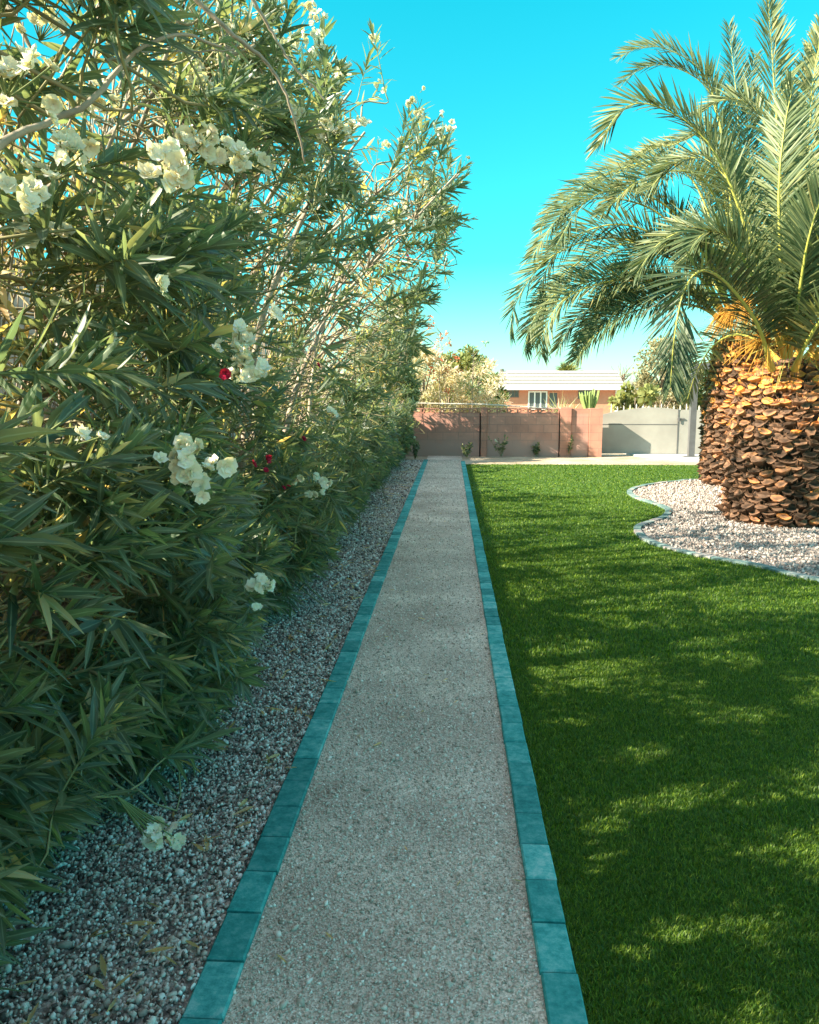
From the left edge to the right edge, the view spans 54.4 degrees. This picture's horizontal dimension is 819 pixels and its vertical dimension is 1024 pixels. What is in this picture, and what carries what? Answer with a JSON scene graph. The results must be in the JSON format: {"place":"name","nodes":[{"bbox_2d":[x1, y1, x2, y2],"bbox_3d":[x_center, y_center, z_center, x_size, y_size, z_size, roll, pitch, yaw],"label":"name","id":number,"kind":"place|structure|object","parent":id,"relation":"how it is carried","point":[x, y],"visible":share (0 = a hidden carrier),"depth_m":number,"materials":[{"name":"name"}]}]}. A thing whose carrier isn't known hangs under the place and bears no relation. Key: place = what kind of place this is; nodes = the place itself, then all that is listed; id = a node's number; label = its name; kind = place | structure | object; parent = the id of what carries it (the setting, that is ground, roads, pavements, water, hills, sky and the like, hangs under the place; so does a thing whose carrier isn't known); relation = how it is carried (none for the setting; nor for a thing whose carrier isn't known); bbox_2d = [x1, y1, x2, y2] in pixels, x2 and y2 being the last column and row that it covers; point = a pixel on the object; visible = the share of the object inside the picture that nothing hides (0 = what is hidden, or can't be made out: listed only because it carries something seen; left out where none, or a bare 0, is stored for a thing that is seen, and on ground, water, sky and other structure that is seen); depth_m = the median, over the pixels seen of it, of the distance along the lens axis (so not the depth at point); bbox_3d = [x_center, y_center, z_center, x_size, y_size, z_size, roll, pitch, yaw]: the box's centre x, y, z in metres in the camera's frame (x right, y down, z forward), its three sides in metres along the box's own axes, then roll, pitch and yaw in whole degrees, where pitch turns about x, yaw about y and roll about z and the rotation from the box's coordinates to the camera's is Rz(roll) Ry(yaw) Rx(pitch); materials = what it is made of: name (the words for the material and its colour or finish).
{"place":"outdoors","nodes":[
{"label":"outdoors","id":0,"kind":"place"},
{"bbox_2d":[0,462,422,1023],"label":"gravel strip","id":1,"kind":"object","parent":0,"point":[83,986],"depth_m":2.50,"materials":[{"name":"grey gravel"}]},
{"bbox_2d":[0,0,260,1023],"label":"oleander bush","id":2,"kind":"object","parent":1,"relation":"on","point":[38,486],"visible":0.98,"depth_m":2.00,"materials":[{"name":"green plant"}]},
{"bbox_2d":[0,0,332,917],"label":"oleander bush","id":3,"kind":"object","parent":1,"relation":"on","point":[204,608],"visible":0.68,"depth_m":2.78,"materials":[{"name":"green plant"}]},
{"bbox_2d":[0,0,397,666],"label":"oleander bush","id":4,"kind":"object","parent":1,"relation":"on","point":[272,440],"visible":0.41,"depth_m":4.29,"materials":[{"name":"green plant"}]},
{"bbox_2d":[0,459,423,1023],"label":"gravel stones","id":5,"kind":"object","parent":1,"relation":"on","point":[81,1011],"visible":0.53,"depth_m":2.64,"materials":[{"name":"grey gravel"}]},
{"bbox_2d":[15,468,521,1023],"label":"leaf litter","id":6,"kind":"object","parent":1,"relation":"on","point":[103,966],"visible":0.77,"depth_m":2.54,"materials":[{"name":"brown plant"}]},
{"bbox_2d":[289,361,399,490],"bbox_3d":[-1.213,-1.297,12.522,2.200,2.263,3.440,0,8,3],"label":"oleander bush","id":7,"kind":"object","parent":1,"relation":"on","point":[386,430],"visible":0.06,"depth_m":11.88,"materials":[{"name":"green plant"}]},
{"bbox_2d":[329,397,419,481],"bbox_3d":[-1.124,-1.397,14.984,2.588,1.674,3.792,0,8,3],"label":"oleander bush","id":8,"kind":"object","parent":1,"relation":"on","point":[408,403],"visible":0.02,"depth_m":15.34,"materials":[{"name":"green plant"}]},
{"bbox_2d":[363,357,424,467],"bbox_3d":[-0.880,-2.134,17.286,2.470,2.524,3.210,0,8,3],"label":"oleander bush","id":9,"kind":"object","parent":1,"relation":"on","point":[407,440],"visible":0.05,"depth_m":16.67,"materials":[{"name":"green plant"}]},
{"bbox_2d":[412,436,419,458],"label":"young rose","id":10,"kind":"object","parent":1,"relation":"on","point":[415,448],"visible":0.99,"depth_m":19.01,"materials":[{"name":"green plant"}]},
{"bbox_2d":[222,456,547,1023],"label":"path","id":11,"kind":"structure","parent":0,"point":[355,991],"depth_m":2.72,"materials":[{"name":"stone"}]},
{"bbox_2d":[0,0,818,397],"label":"sky","id":12,"kind":"structure","parent":0,"point":[520,82],"materials":[{"name":"blue"}]},
{"bbox_2d":[324,400,698,464],"bbox_3d":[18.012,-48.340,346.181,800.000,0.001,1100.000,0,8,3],"label":"ground","id":13,"kind":"structure","parent":0,"point":[614,458],"depth_m":19.46,"materials":[{"name":"concrete"}]},
{"bbox_2d":[0,258,323,586],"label":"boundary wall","id":14,"kind":"structure","parent":13,"relation":"on","point":[31,331],"depth_m":6.27,"materials":[{"name":"brick"}]},
{"bbox_2d":[178,1018,221,1023],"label":"border brick","id":15,"kind":"object","parent":13,"relation":"on","point":[195,1021],"visible":1,"depth_m":1.91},
{"bbox_2d":[182,961,243,1022],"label":"border brick","id":16,"kind":"object","parent":13,"relation":"on","point":[211,997],"visible":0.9,"depth_m":2.00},
{"bbox_2d":[206,913,260,963],"bbox_3d":[-0.486,1.206,2.222,0.102,0.060,0.193,0,8,3],"label":"border brick","id":17,"kind":"object","parent":13,"relation":"on","point":[234,938],"visible":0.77,"depth_m":2.20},
{"bbox_2d":[227,871,275,915],"bbox_3d":[-0.477,1.174,2.420,0.102,0.060,0.193,1,8,3],"label":"border brick","id":18,"kind":"object","parent":13,"relation":"on","point":[252,892],"visible":0.82,"depth_m":2.40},
{"bbox_2d":[57,0,477,604],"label":"oleander bush","id":19,"kind":"object","parent":13,"relation":"on","point":[389,226],"visible":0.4,"depth_m":6.08,"materials":[{"name":"green plant"}]},
{"bbox_2d":[246,837,289,874],"bbox_3d":[-0.463,1.146,2.617,0.102,0.060,0.193,0,8,3],"label":"border brick","id":20,"kind":"object","parent":13,"relation":"on","point":[269,853],"visible":0.77,"depth_m":2.60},
{"bbox_2d":[260,806,299,837],"bbox_3d":[-0.454,1.117,2.815,0.102,0.060,0.193,1,8,3],"label":"border brick","id":21,"kind":"object","parent":13,"relation":"on","point":[280,821],"visible":0.77,"depth_m":2.79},
{"bbox_2d":[273,781,309,809],"bbox_3d":[-0.445,1.090,3.013,0.102,0.060,0.193,1,9,3],"label":"border brick","id":22,"kind":"object","parent":13,"relation":"on","point":[292,793],"visible":0.73,"depth_m":3.00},
{"bbox_2d":[285,758,317,782],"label":"border brick","id":23,"kind":"object","parent":13,"relation":"on","point":[303,769],"visible":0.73,"depth_m":3.19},
{"bbox_2d":[142,111,474,535],"bbox_3d":[-1.038,-1.335,6.318,3.110,4.120,6.611,0,8,3],"label":"oleander bush","id":24,"kind":"object","parent":13,"relation":"on","point":[358,483],"visible":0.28,"depth_m":7.54,"materials":[{"name":"green plant"}]},
{"bbox_2d":[294,737,325,759],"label":"border brick","id":25,"kind":"object","parent":13,"relation":"on","point":[310,748],"visible":0.73,"depth_m":3.39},
{"bbox_2d":[303,719,332,738],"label":"border brick","id":26,"kind":"object","parent":13,"relation":"on","point":[318,728],"visible":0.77,"depth_m":3.59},
{"bbox_2d":[312,704,337,720],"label":"border brick","id":27,"kind":"object","parent":13,"relation":"on","point":[326,711],"visible":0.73,"depth_m":3.79,"materials":[{"name":"brick"}]},
{"bbox_2d":[318,688,343,705],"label":"border brick","id":28,"kind":"object","parent":13,"relation":"on","point":[330,696],"visible":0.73,"depth_m":3.98,"materials":[{"name":"brick"}]},
{"bbox_2d":[239,276,422,508],"bbox_3d":[-1.068,-1.415,10.406,2.637,2.943,3.522,0,8,3],"label":"oleander bush","id":29,"kind":"object","parent":13,"relation":"on","point":[376,465],"visible":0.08,"depth_m":10.58,"materials":[{"name":"green plant"}]},
{"bbox_2d":[325,675,348,689],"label":"border brick","id":30,"kind":"object","parent":13,"relation":"on","point":[341,682],"visible":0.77,"depth_m":4.18,"materials":[{"name":"brick"}]},
{"bbox_2d":[331,663,353,676],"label":"border brick","id":31,"kind":"object","parent":13,"relation":"on","point":[342,668],"visible":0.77,"depth_m":4.38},
{"bbox_2d":[336,652,357,662],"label":"border brick","id":32,"kind":"object","parent":13,"relation":"on","point":[346,657],"visible":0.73,"depth_m":4.58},
{"bbox_2d":[341,641,360,651],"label":"border brick","id":33,"kind":"object","parent":13,"relation":"on","point":[351,646],"visible":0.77,"depth_m":4.77,"materials":[{"name":"brick"}]},
{"bbox_2d":[345,631,364,642],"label":"border brick","id":34,"kind":"object","parent":13,"relation":"on","point":[355,635],"visible":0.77,"depth_m":4.97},
{"bbox_2d":[350,623,367,631],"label":"border brick","id":35,"kind":"object","parent":13,"relation":"on","point":[359,626],"visible":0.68,"depth_m":5.18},
{"bbox_2d":[353,615,370,623],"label":"border brick","id":36,"kind":"object","parent":13,"relation":"on","point":[361,618],"visible":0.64,"depth_m":5.37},
{"bbox_2d":[357,607,373,615],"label":"border brick","id":37,"kind":"object","parent":13,"relation":"on","point":[365,610],"visible":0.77,"depth_m":5.57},
{"bbox_2d":[360,600,375,606],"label":"border brick","id":38,"kind":"object","parent":13,"relation":"on","point":[368,603],"visible":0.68,"depth_m":5.76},
{"bbox_2d":[363,593,378,600],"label":"border brick","id":39,"kind":"object","parent":13,"relation":"on","point":[370,596],"visible":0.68,"depth_m":5.97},
{"bbox_2d":[366,588,380,593],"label":"border brick","id":40,"kind":"object","parent":13,"relation":"on","point":[373,590],"visible":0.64,"depth_m":6.17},
{"bbox_2d":[368,581,382,587],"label":"border brick","id":41,"kind":"object","parent":13,"relation":"on","point":[375,584],"visible":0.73,"depth_m":6.35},
{"bbox_2d":[371,576,384,581],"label":"border brick","id":42,"kind":"object","parent":13,"relation":"on","point":[378,578],"visible":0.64,"depth_m":6.57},
{"bbox_2d":[374,571,386,577],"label":"border brick","id":43,"kind":"object","parent":13,"relation":"on","point":[380,573],"visible":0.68,"depth_m":6.75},
{"bbox_2d":[336,292,425,457],"bbox_3d":[-0.786,-3.231,19.056,2.461,4.137,2.962,0,8,3],"label":"oleander bush","id":44,"kind":"object","parent":13,"relation":"on","point":[416,385],"visible":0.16,"depth_m":18.50,"materials":[{"name":"green plant"}]},
{"bbox_2d":[375,566,388,570],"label":"border brick","id":45,"kind":"object","parent":13,"relation":"on","point":[382,568],"visible":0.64,"depth_m":6.96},
{"bbox_2d":[378,561,390,566],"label":"border brick","id":46,"kind":"object","parent":13,"relation":"on","point":[384,563],"visible":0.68,"depth_m":7.15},
{"bbox_2d":[411,342,457,411],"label":"dry shrub","id":47,"kind":"object","parent":13,"relation":"on","point":[427,397],"visible":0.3,"depth_m":22.56,"materials":[{"name":"beige plant"}]},
{"bbox_2d":[426,314,462,407],"bbox_3d":[0.953,-3.601,22.307,0.926,3.767,1.003,5,10,31],"label":"dry stalk","id":48,"kind":"object","parent":13,"relation":"on","point":[438,347],"visible":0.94,"depth_m":22.17,"materials":[{"name":"plant"}]},
{"bbox_2d":[419,359,486,411],"bbox_3d":[1.212,-3.331,24.258,2.328,2.808,2.107,0,8,3],"label":"dry shrub","id":49,"kind":"object","parent":13,"relation":"on","point":[450,382],"visible":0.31,"depth_m":24.00,"materials":[{"name":"beige plant"}]},
{"bbox_2d":[436,343,492,411],"bbox_3d":[1.903,-4.645,30.579,2.714,3.606,2.690,0,8,3],"label":"green tree","id":50,"kind":"object","parent":13,"relation":"on","point":[465,361],"visible":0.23,"depth_m":30.09,"materials":[{"name":"green plant"}]},
{"bbox_2d":[461,442,472,456],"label":"young rose","id":51,"kind":"object","parent":13,"relation":"on","point":[464,449],"visible":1,"depth_m":20.05,"materials":[{"name":"green plant"}]},
{"bbox_2d":[457,340,489,411],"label":"dry stalk","id":52,"kind":"object","parent":13,"relation":"on","point":[469,376],"visible":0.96,"depth_m":22.76,"materials":[{"name":"beige plant"}]},
{"bbox_2d":[454,358,512,412],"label":"dry shrub","id":53,"kind":"object","parent":13,"relation":"on","point":[489,392],"visible":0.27,"depth_m":24.93,"materials":[{"name":"beige plant"}]},
{"bbox_2d":[478,572,489,576],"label":"border brick","id":54,"kind":"object","parent":13,"relation":"on","point":[483,574],"visible":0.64,"depth_m":6.71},
{"bbox_2d":[479,577,491,583],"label":"border brick","id":55,"kind":"object","parent":13,"relation":"on","point":[484,579],"visible":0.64,"depth_m":6.50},
{"bbox_2d":[480,583,492,589],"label":"border brick","id":56,"kind":"object","parent":13,"relation":"on","point":[486,585],"visible":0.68,"depth_m":6.33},
{"bbox_2d":[481,588,493,594],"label":"border brick","id":57,"kind":"object","parent":13,"relation":"on","point":[484,591],"visible":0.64,"depth_m":6.12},
{"bbox_2d":[482,595,495,602],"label":"border brick","id":58,"kind":"object","parent":13,"relation":"on","point":[488,598],"visible":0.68,"depth_m":5.91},
{"bbox_2d":[483,601,496,608],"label":"border brick","id":59,"kind":"object","parent":13,"relation":"on","point":[489,605],"visible":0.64,"depth_m":5.71,"materials":[{"name":"brick"}]},
{"bbox_2d":[484,609,498,616],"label":"border brick","id":60,"kind":"object","parent":13,"relation":"on","point":[490,612],"visible":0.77,"depth_m":5.49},
{"bbox_2d":[473,371,510,412],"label":"green tree","id":61,"kind":"object","parent":13,"relation":"on","point":[501,389],"visible":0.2,"depth_m":41.10,"materials":[{"name":"green plant"}]},
{"bbox_2d":[485,617,500,626],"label":"border brick","id":62,"kind":"object","parent":13,"relation":"on","point":[492,620],"visible":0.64,"depth_m":5.32,"materials":[{"name":"brick"}]},
{"bbox_2d":[487,625,502,634],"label":"border brick","id":63,"kind":"object","parent":13,"relation":"on","point":[494,629],"visible":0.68,"depth_m":5.13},
{"bbox_2d":[487,634,503,643],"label":"border brick","id":64,"kind":"object","parent":13,"relation":"on","point":[495,639],"visible":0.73,"depth_m":4.93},
{"bbox_2d":[489,643,506,654],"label":"border brick","id":65,"kind":"object","parent":13,"relation":"on","point":[497,648],"visible":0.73,"depth_m":4.73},
{"bbox_2d":[488,434,508,456],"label":"young rose","id":66,"kind":"object","parent":13,"relation":"on","point":[502,448],"visible":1,"depth_m":20.17,"materials":[{"name":"green plant"}]},
{"bbox_2d":[491,654,508,665],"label":"border brick","id":67,"kind":"object","parent":13,"relation":"on","point":[499,659],"visible":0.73,"depth_m":4.53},
{"bbox_2d":[492,665,511,677],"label":"border brick","id":68,"kind":"object","parent":13,"relation":"on","point":[501,671],"visible":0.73,"depth_m":4.33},
{"bbox_2d":[494,678,514,691],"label":"border brick","id":69,"kind":"object","parent":13,"relation":"on","point":[504,684],"visible":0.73,"depth_m":4.14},
{"bbox_2d":[406,407,602,456],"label":"block wall","id":70,"kind":"structure","parent":13,"relation":"on","point":[449,433],"depth_m":20.61,"materials":[{"name":"brown"}]},
{"bbox_2d":[417,403,546,407],"bbox_3d":[2.081,-2.772,20.939,4.971,0.228,0.036,0,8,3],"label":"rail","id":71,"kind":"object","parent":70,"relation":"attached to","point":[482,404],"visible":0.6,"depth_m":20.93,"materials":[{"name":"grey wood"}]},
{"bbox_2d":[497,692,518,706],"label":"border brick","id":72,"kind":"object","parent":13,"relation":"on","point":[509,699],"visible":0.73,"depth_m":3.94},
{"bbox_2d":[499,706,522,725],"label":"border brick","id":73,"kind":"object","parent":13,"relation":"on","point":[508,714],"visible":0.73,"depth_m":3.75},
{"bbox_2d":[501,723,525,743],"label":"border brick","id":74,"kind":"object","parent":13,"relation":"on","point":[512,732],"visible":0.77,"depth_m":3.54,"materials":[{"name":"brick"}]},
{"bbox_2d":[505,742,530,763],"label":"border brick","id":75,"kind":"object","parent":13,"relation":"on","point":[517,752],"visible":0.73,"depth_m":3.35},
{"bbox_2d":[508,762,536,787],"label":"border brick","id":76,"kind":"object","parent":13,"relation":"on","point":[521,774],"visible":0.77,"depth_m":3.15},
{"bbox_2d":[511,786,541,813],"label":"border brick","id":77,"kind":"object","parent":13,"relation":"on","point":[525,799],"visible":0.77,"depth_m":2.95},
{"bbox_2d":[515,813,547,844],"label":"border brick","id":78,"kind":"object","parent":13,"relation":"on","point":[530,828],"visible":0.77,"depth_m":2.75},
{"bbox_2d":[531,442,539,455],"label":"young rose","id":79,"kind":"object","parent":13,"relation":"on","point":[536,449],"visible":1,"depth_m":20.55,"materials":[{"name":"green plant"}]},
{"bbox_2d":[520,844,556,881],"bbox_3d":[0.414,1.152,2.572,0.095,0.060,0.193,1,8,2],"label":"border brick","id":80,"kind":"object","parent":13,"relation":"on","point":[537,861],"visible":0.77,"depth_m":2.56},
{"bbox_2d":[525,880,564,923],"bbox_3d":[0.402,1.180,2.375,0.095,0.060,0.193,1,9,3],"label":"border brick","id":81,"kind":"object","parent":13,"relation":"on","point":[544,902],"visible":0.82,"depth_m":2.35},
{"bbox_2d":[532,923,575,974],"bbox_3d":[0.392,1.213,2.178,0.095,0.060,0.193,1,8,3],"label":"border brick","id":82,"kind":"object","parent":13,"relation":"on","point":[553,949],"visible":0.77,"depth_m":2.16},
{"bbox_2d":[533,389,586,412],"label":"yucca","id":83,"kind":"object","parent":13,"relation":"on","point":[573,406],"visible":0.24,"depth_m":45.10,"materials":[{"name":"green plant"}]},
{"bbox_2d":[541,973,587,1023],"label":"border brick","id":84,"kind":"object","parent":13,"relation":"on","point":[563,998],"visible":0.86,"depth_m":1.98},
{"bbox_2d":[556,361,583,370],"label":"fan palm","id":85,"kind":"object","parent":13,"relation":"on","point":[567,368],"visible":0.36,"depth_m":72.82,"materials":[{"name":"green plant"}]},
{"bbox_2d":[579,388,599,408],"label":"cactus","id":86,"kind":"object","parent":13,"relation":"on","point":[589,400],"visible":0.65,"depth_m":43.94,"materials":[{"name":"plant"}]},
{"bbox_2d":[607,381,663,410],"bbox_3d":[7.782,-3.444,27.364,1.910,2.139,1.940,-5,9,-30],"label":"prickly pear","id":87,"kind":"object","parent":13,"relation":"on","point":[648,394],"visible":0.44,"depth_m":27.29,"materials":[{"name":"green plant"}]},
{"bbox_2d":[499,15,780,485],"bbox_3d":[5.092,-4.447,13.480,7.184,8.192,5.938,0,8,3],"label":"date palm","id":88,"kind":"object","parent":13,"relation":"on","point":[719,385],"visible":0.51,"depth_m":13.14,"materials":[{"name":"green plant"}]},
{"bbox_2d":[629,335,704,409],"bbox_3d":[10.272,-5.136,32.192,3.104,4.119,2.899,8,11,44],"label":"olive tree","id":89,"kind":"object","parent":13,"relation":"on","point":[643,377],"visible":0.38,"depth_m":32.05,"materials":[{"name":"green plant"}]},
{"bbox_2d":[677,549,696,555],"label":"edging block","id":90,"kind":"structure","parent":13,"relation":"on","point":[686,551],"depth_m":7.70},
{"bbox_2d":[693,552,714,558],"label":"edging block","id":91,"kind":"structure","parent":13,"relation":"on","point":[698,554],"depth_m":7.54,"materials":[{"name":"concrete"}]},
{"bbox_2d":[711,556,733,562],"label":"edging block","id":92,"kind":"structure","parent":13,"relation":"on","point":[721,558],"depth_m":7.38,"materials":[{"name":"concrete"}]},
{"bbox_2d":[632,479,818,576],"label":"gravel bed","id":93,"kind":"object","parent":13,"relation":"on","point":[647,534],"visible":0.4,"depth_m":8.62,"materials":[{"name":"grey gravel"}]},
{"bbox_2d":[583,0,818,528],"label":"date palm","id":94,"kind":"object","parent":93,"relation":"on","point":[768,463],"visible":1,"depth_m":8.89,"materials":[{"name":"green plant"}]},
{"bbox_2d":[731,559,755,565],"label":"edging block","id":95,"kind":"structure","parent":13,"relation":"on","point":[740,562],"depth_m":7.23,"materials":[{"name":"concrete"}]},
{"bbox_2d":[751,563,775,569],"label":"edging block","id":96,"kind":"structure","parent":13,"relation":"on","point":[765,566],"depth_m":7.05,"materials":[{"name":"concrete"}]},
{"bbox_2d":[769,568,790,574],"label":"edging block","id":97,"kind":"structure","parent":13,"relation":"on","point":[777,570],"depth_m":6.87,"materials":[{"name":"concrete"}]},
{"bbox_2d":[787,572,810,578],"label":"edging block","id":98,"kind":"structure","parent":13,"relation":"on","point":[800,575],"depth_m":6.70,"materials":[{"name":"concrete"}]},
{"bbox_2d":[493,369,625,413],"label":"house","id":99,"kind":"structure","parent":0,"point":[530,388],"depth_m":54.62,"materials":[{"name":"paint"}]},
{"bbox_2d":[507,390,518,396],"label":"window","id":100,"kind":"structure","parent":99,"relation":"in","point":[514,393],"depth_m":54.62,"materials":[{"name":"grey"}]},
{"bbox_2d":[528,391,546,409],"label":"glazed door","id":101,"kind":"structure","parent":99,"relation":"in","point":[535,398],"depth_m":54.60,"materials":[{"name":"white paint"}]},
{"bbox_2d":[548,391,558,409],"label":"door","id":102,"kind":"structure","parent":99,"relation":"in","point":[550,393],"depth_m":54.53,"materials":[{"name":"paint"}]},
{"bbox_2d":[611,362,633,409],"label":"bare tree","id":103,"kind":"object","parent":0,"point":[623,376],"visible":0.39,"depth_m":60.28,"materials":[{"name":"beige plant"}]},
{"bbox_2d":[466,464,818,1023],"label":"lawn","id":104,"kind":"structure","parent":0,"point":[652,775],"depth_m":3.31,"materials":[{"name":"green plant"}]},
{"bbox_2d":[623,453,698,461],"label":"patio","id":105,"kind":"structure","parent":0,"point":[677,457],"depth_m":20.10,"materials":[{"name":"concrete"}]},
{"bbox_2d":[602,407,703,453],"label":"metal gate","id":106,"kind":"structure","parent":105,"relation":"on","point":[653,430],"depth_m":20.92,"materials":[{"name":"grey metal"}]},
{"bbox_2d":[682,363,709,456],"bbox_3d":[10.157,-2.513,19.717,6.559,2.311,0.260,0,8,3],"label":"pergola","id":107,"kind":"object","parent":105,"relation":"on","point":[691,431],"visible":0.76,"depth_m":19.86,"materials":[{"name":"grey metal"}]},
{"bbox_2d":[652,361,708,409],"bbox_3d":[11.906,-5.204,34.905,2.457,3.488,2.734,-3,9,-21],"label":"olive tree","id":108,"kind":"object","parent":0,"point":[679,396],"visible":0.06,"depth_m":34.49,"materials":[{"name":"green plant"}]},
{"bbox_2d":[681,353,713,409],"bbox_3d":[13.252,-4.980,33.144,4.112,3.538,4.106,0,8,3],"label":"tree","id":109,"kind":"object","parent":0,"point":[700,390],"visible":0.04,"depth_m":32.93,"materials":[{"name":"green plant"}]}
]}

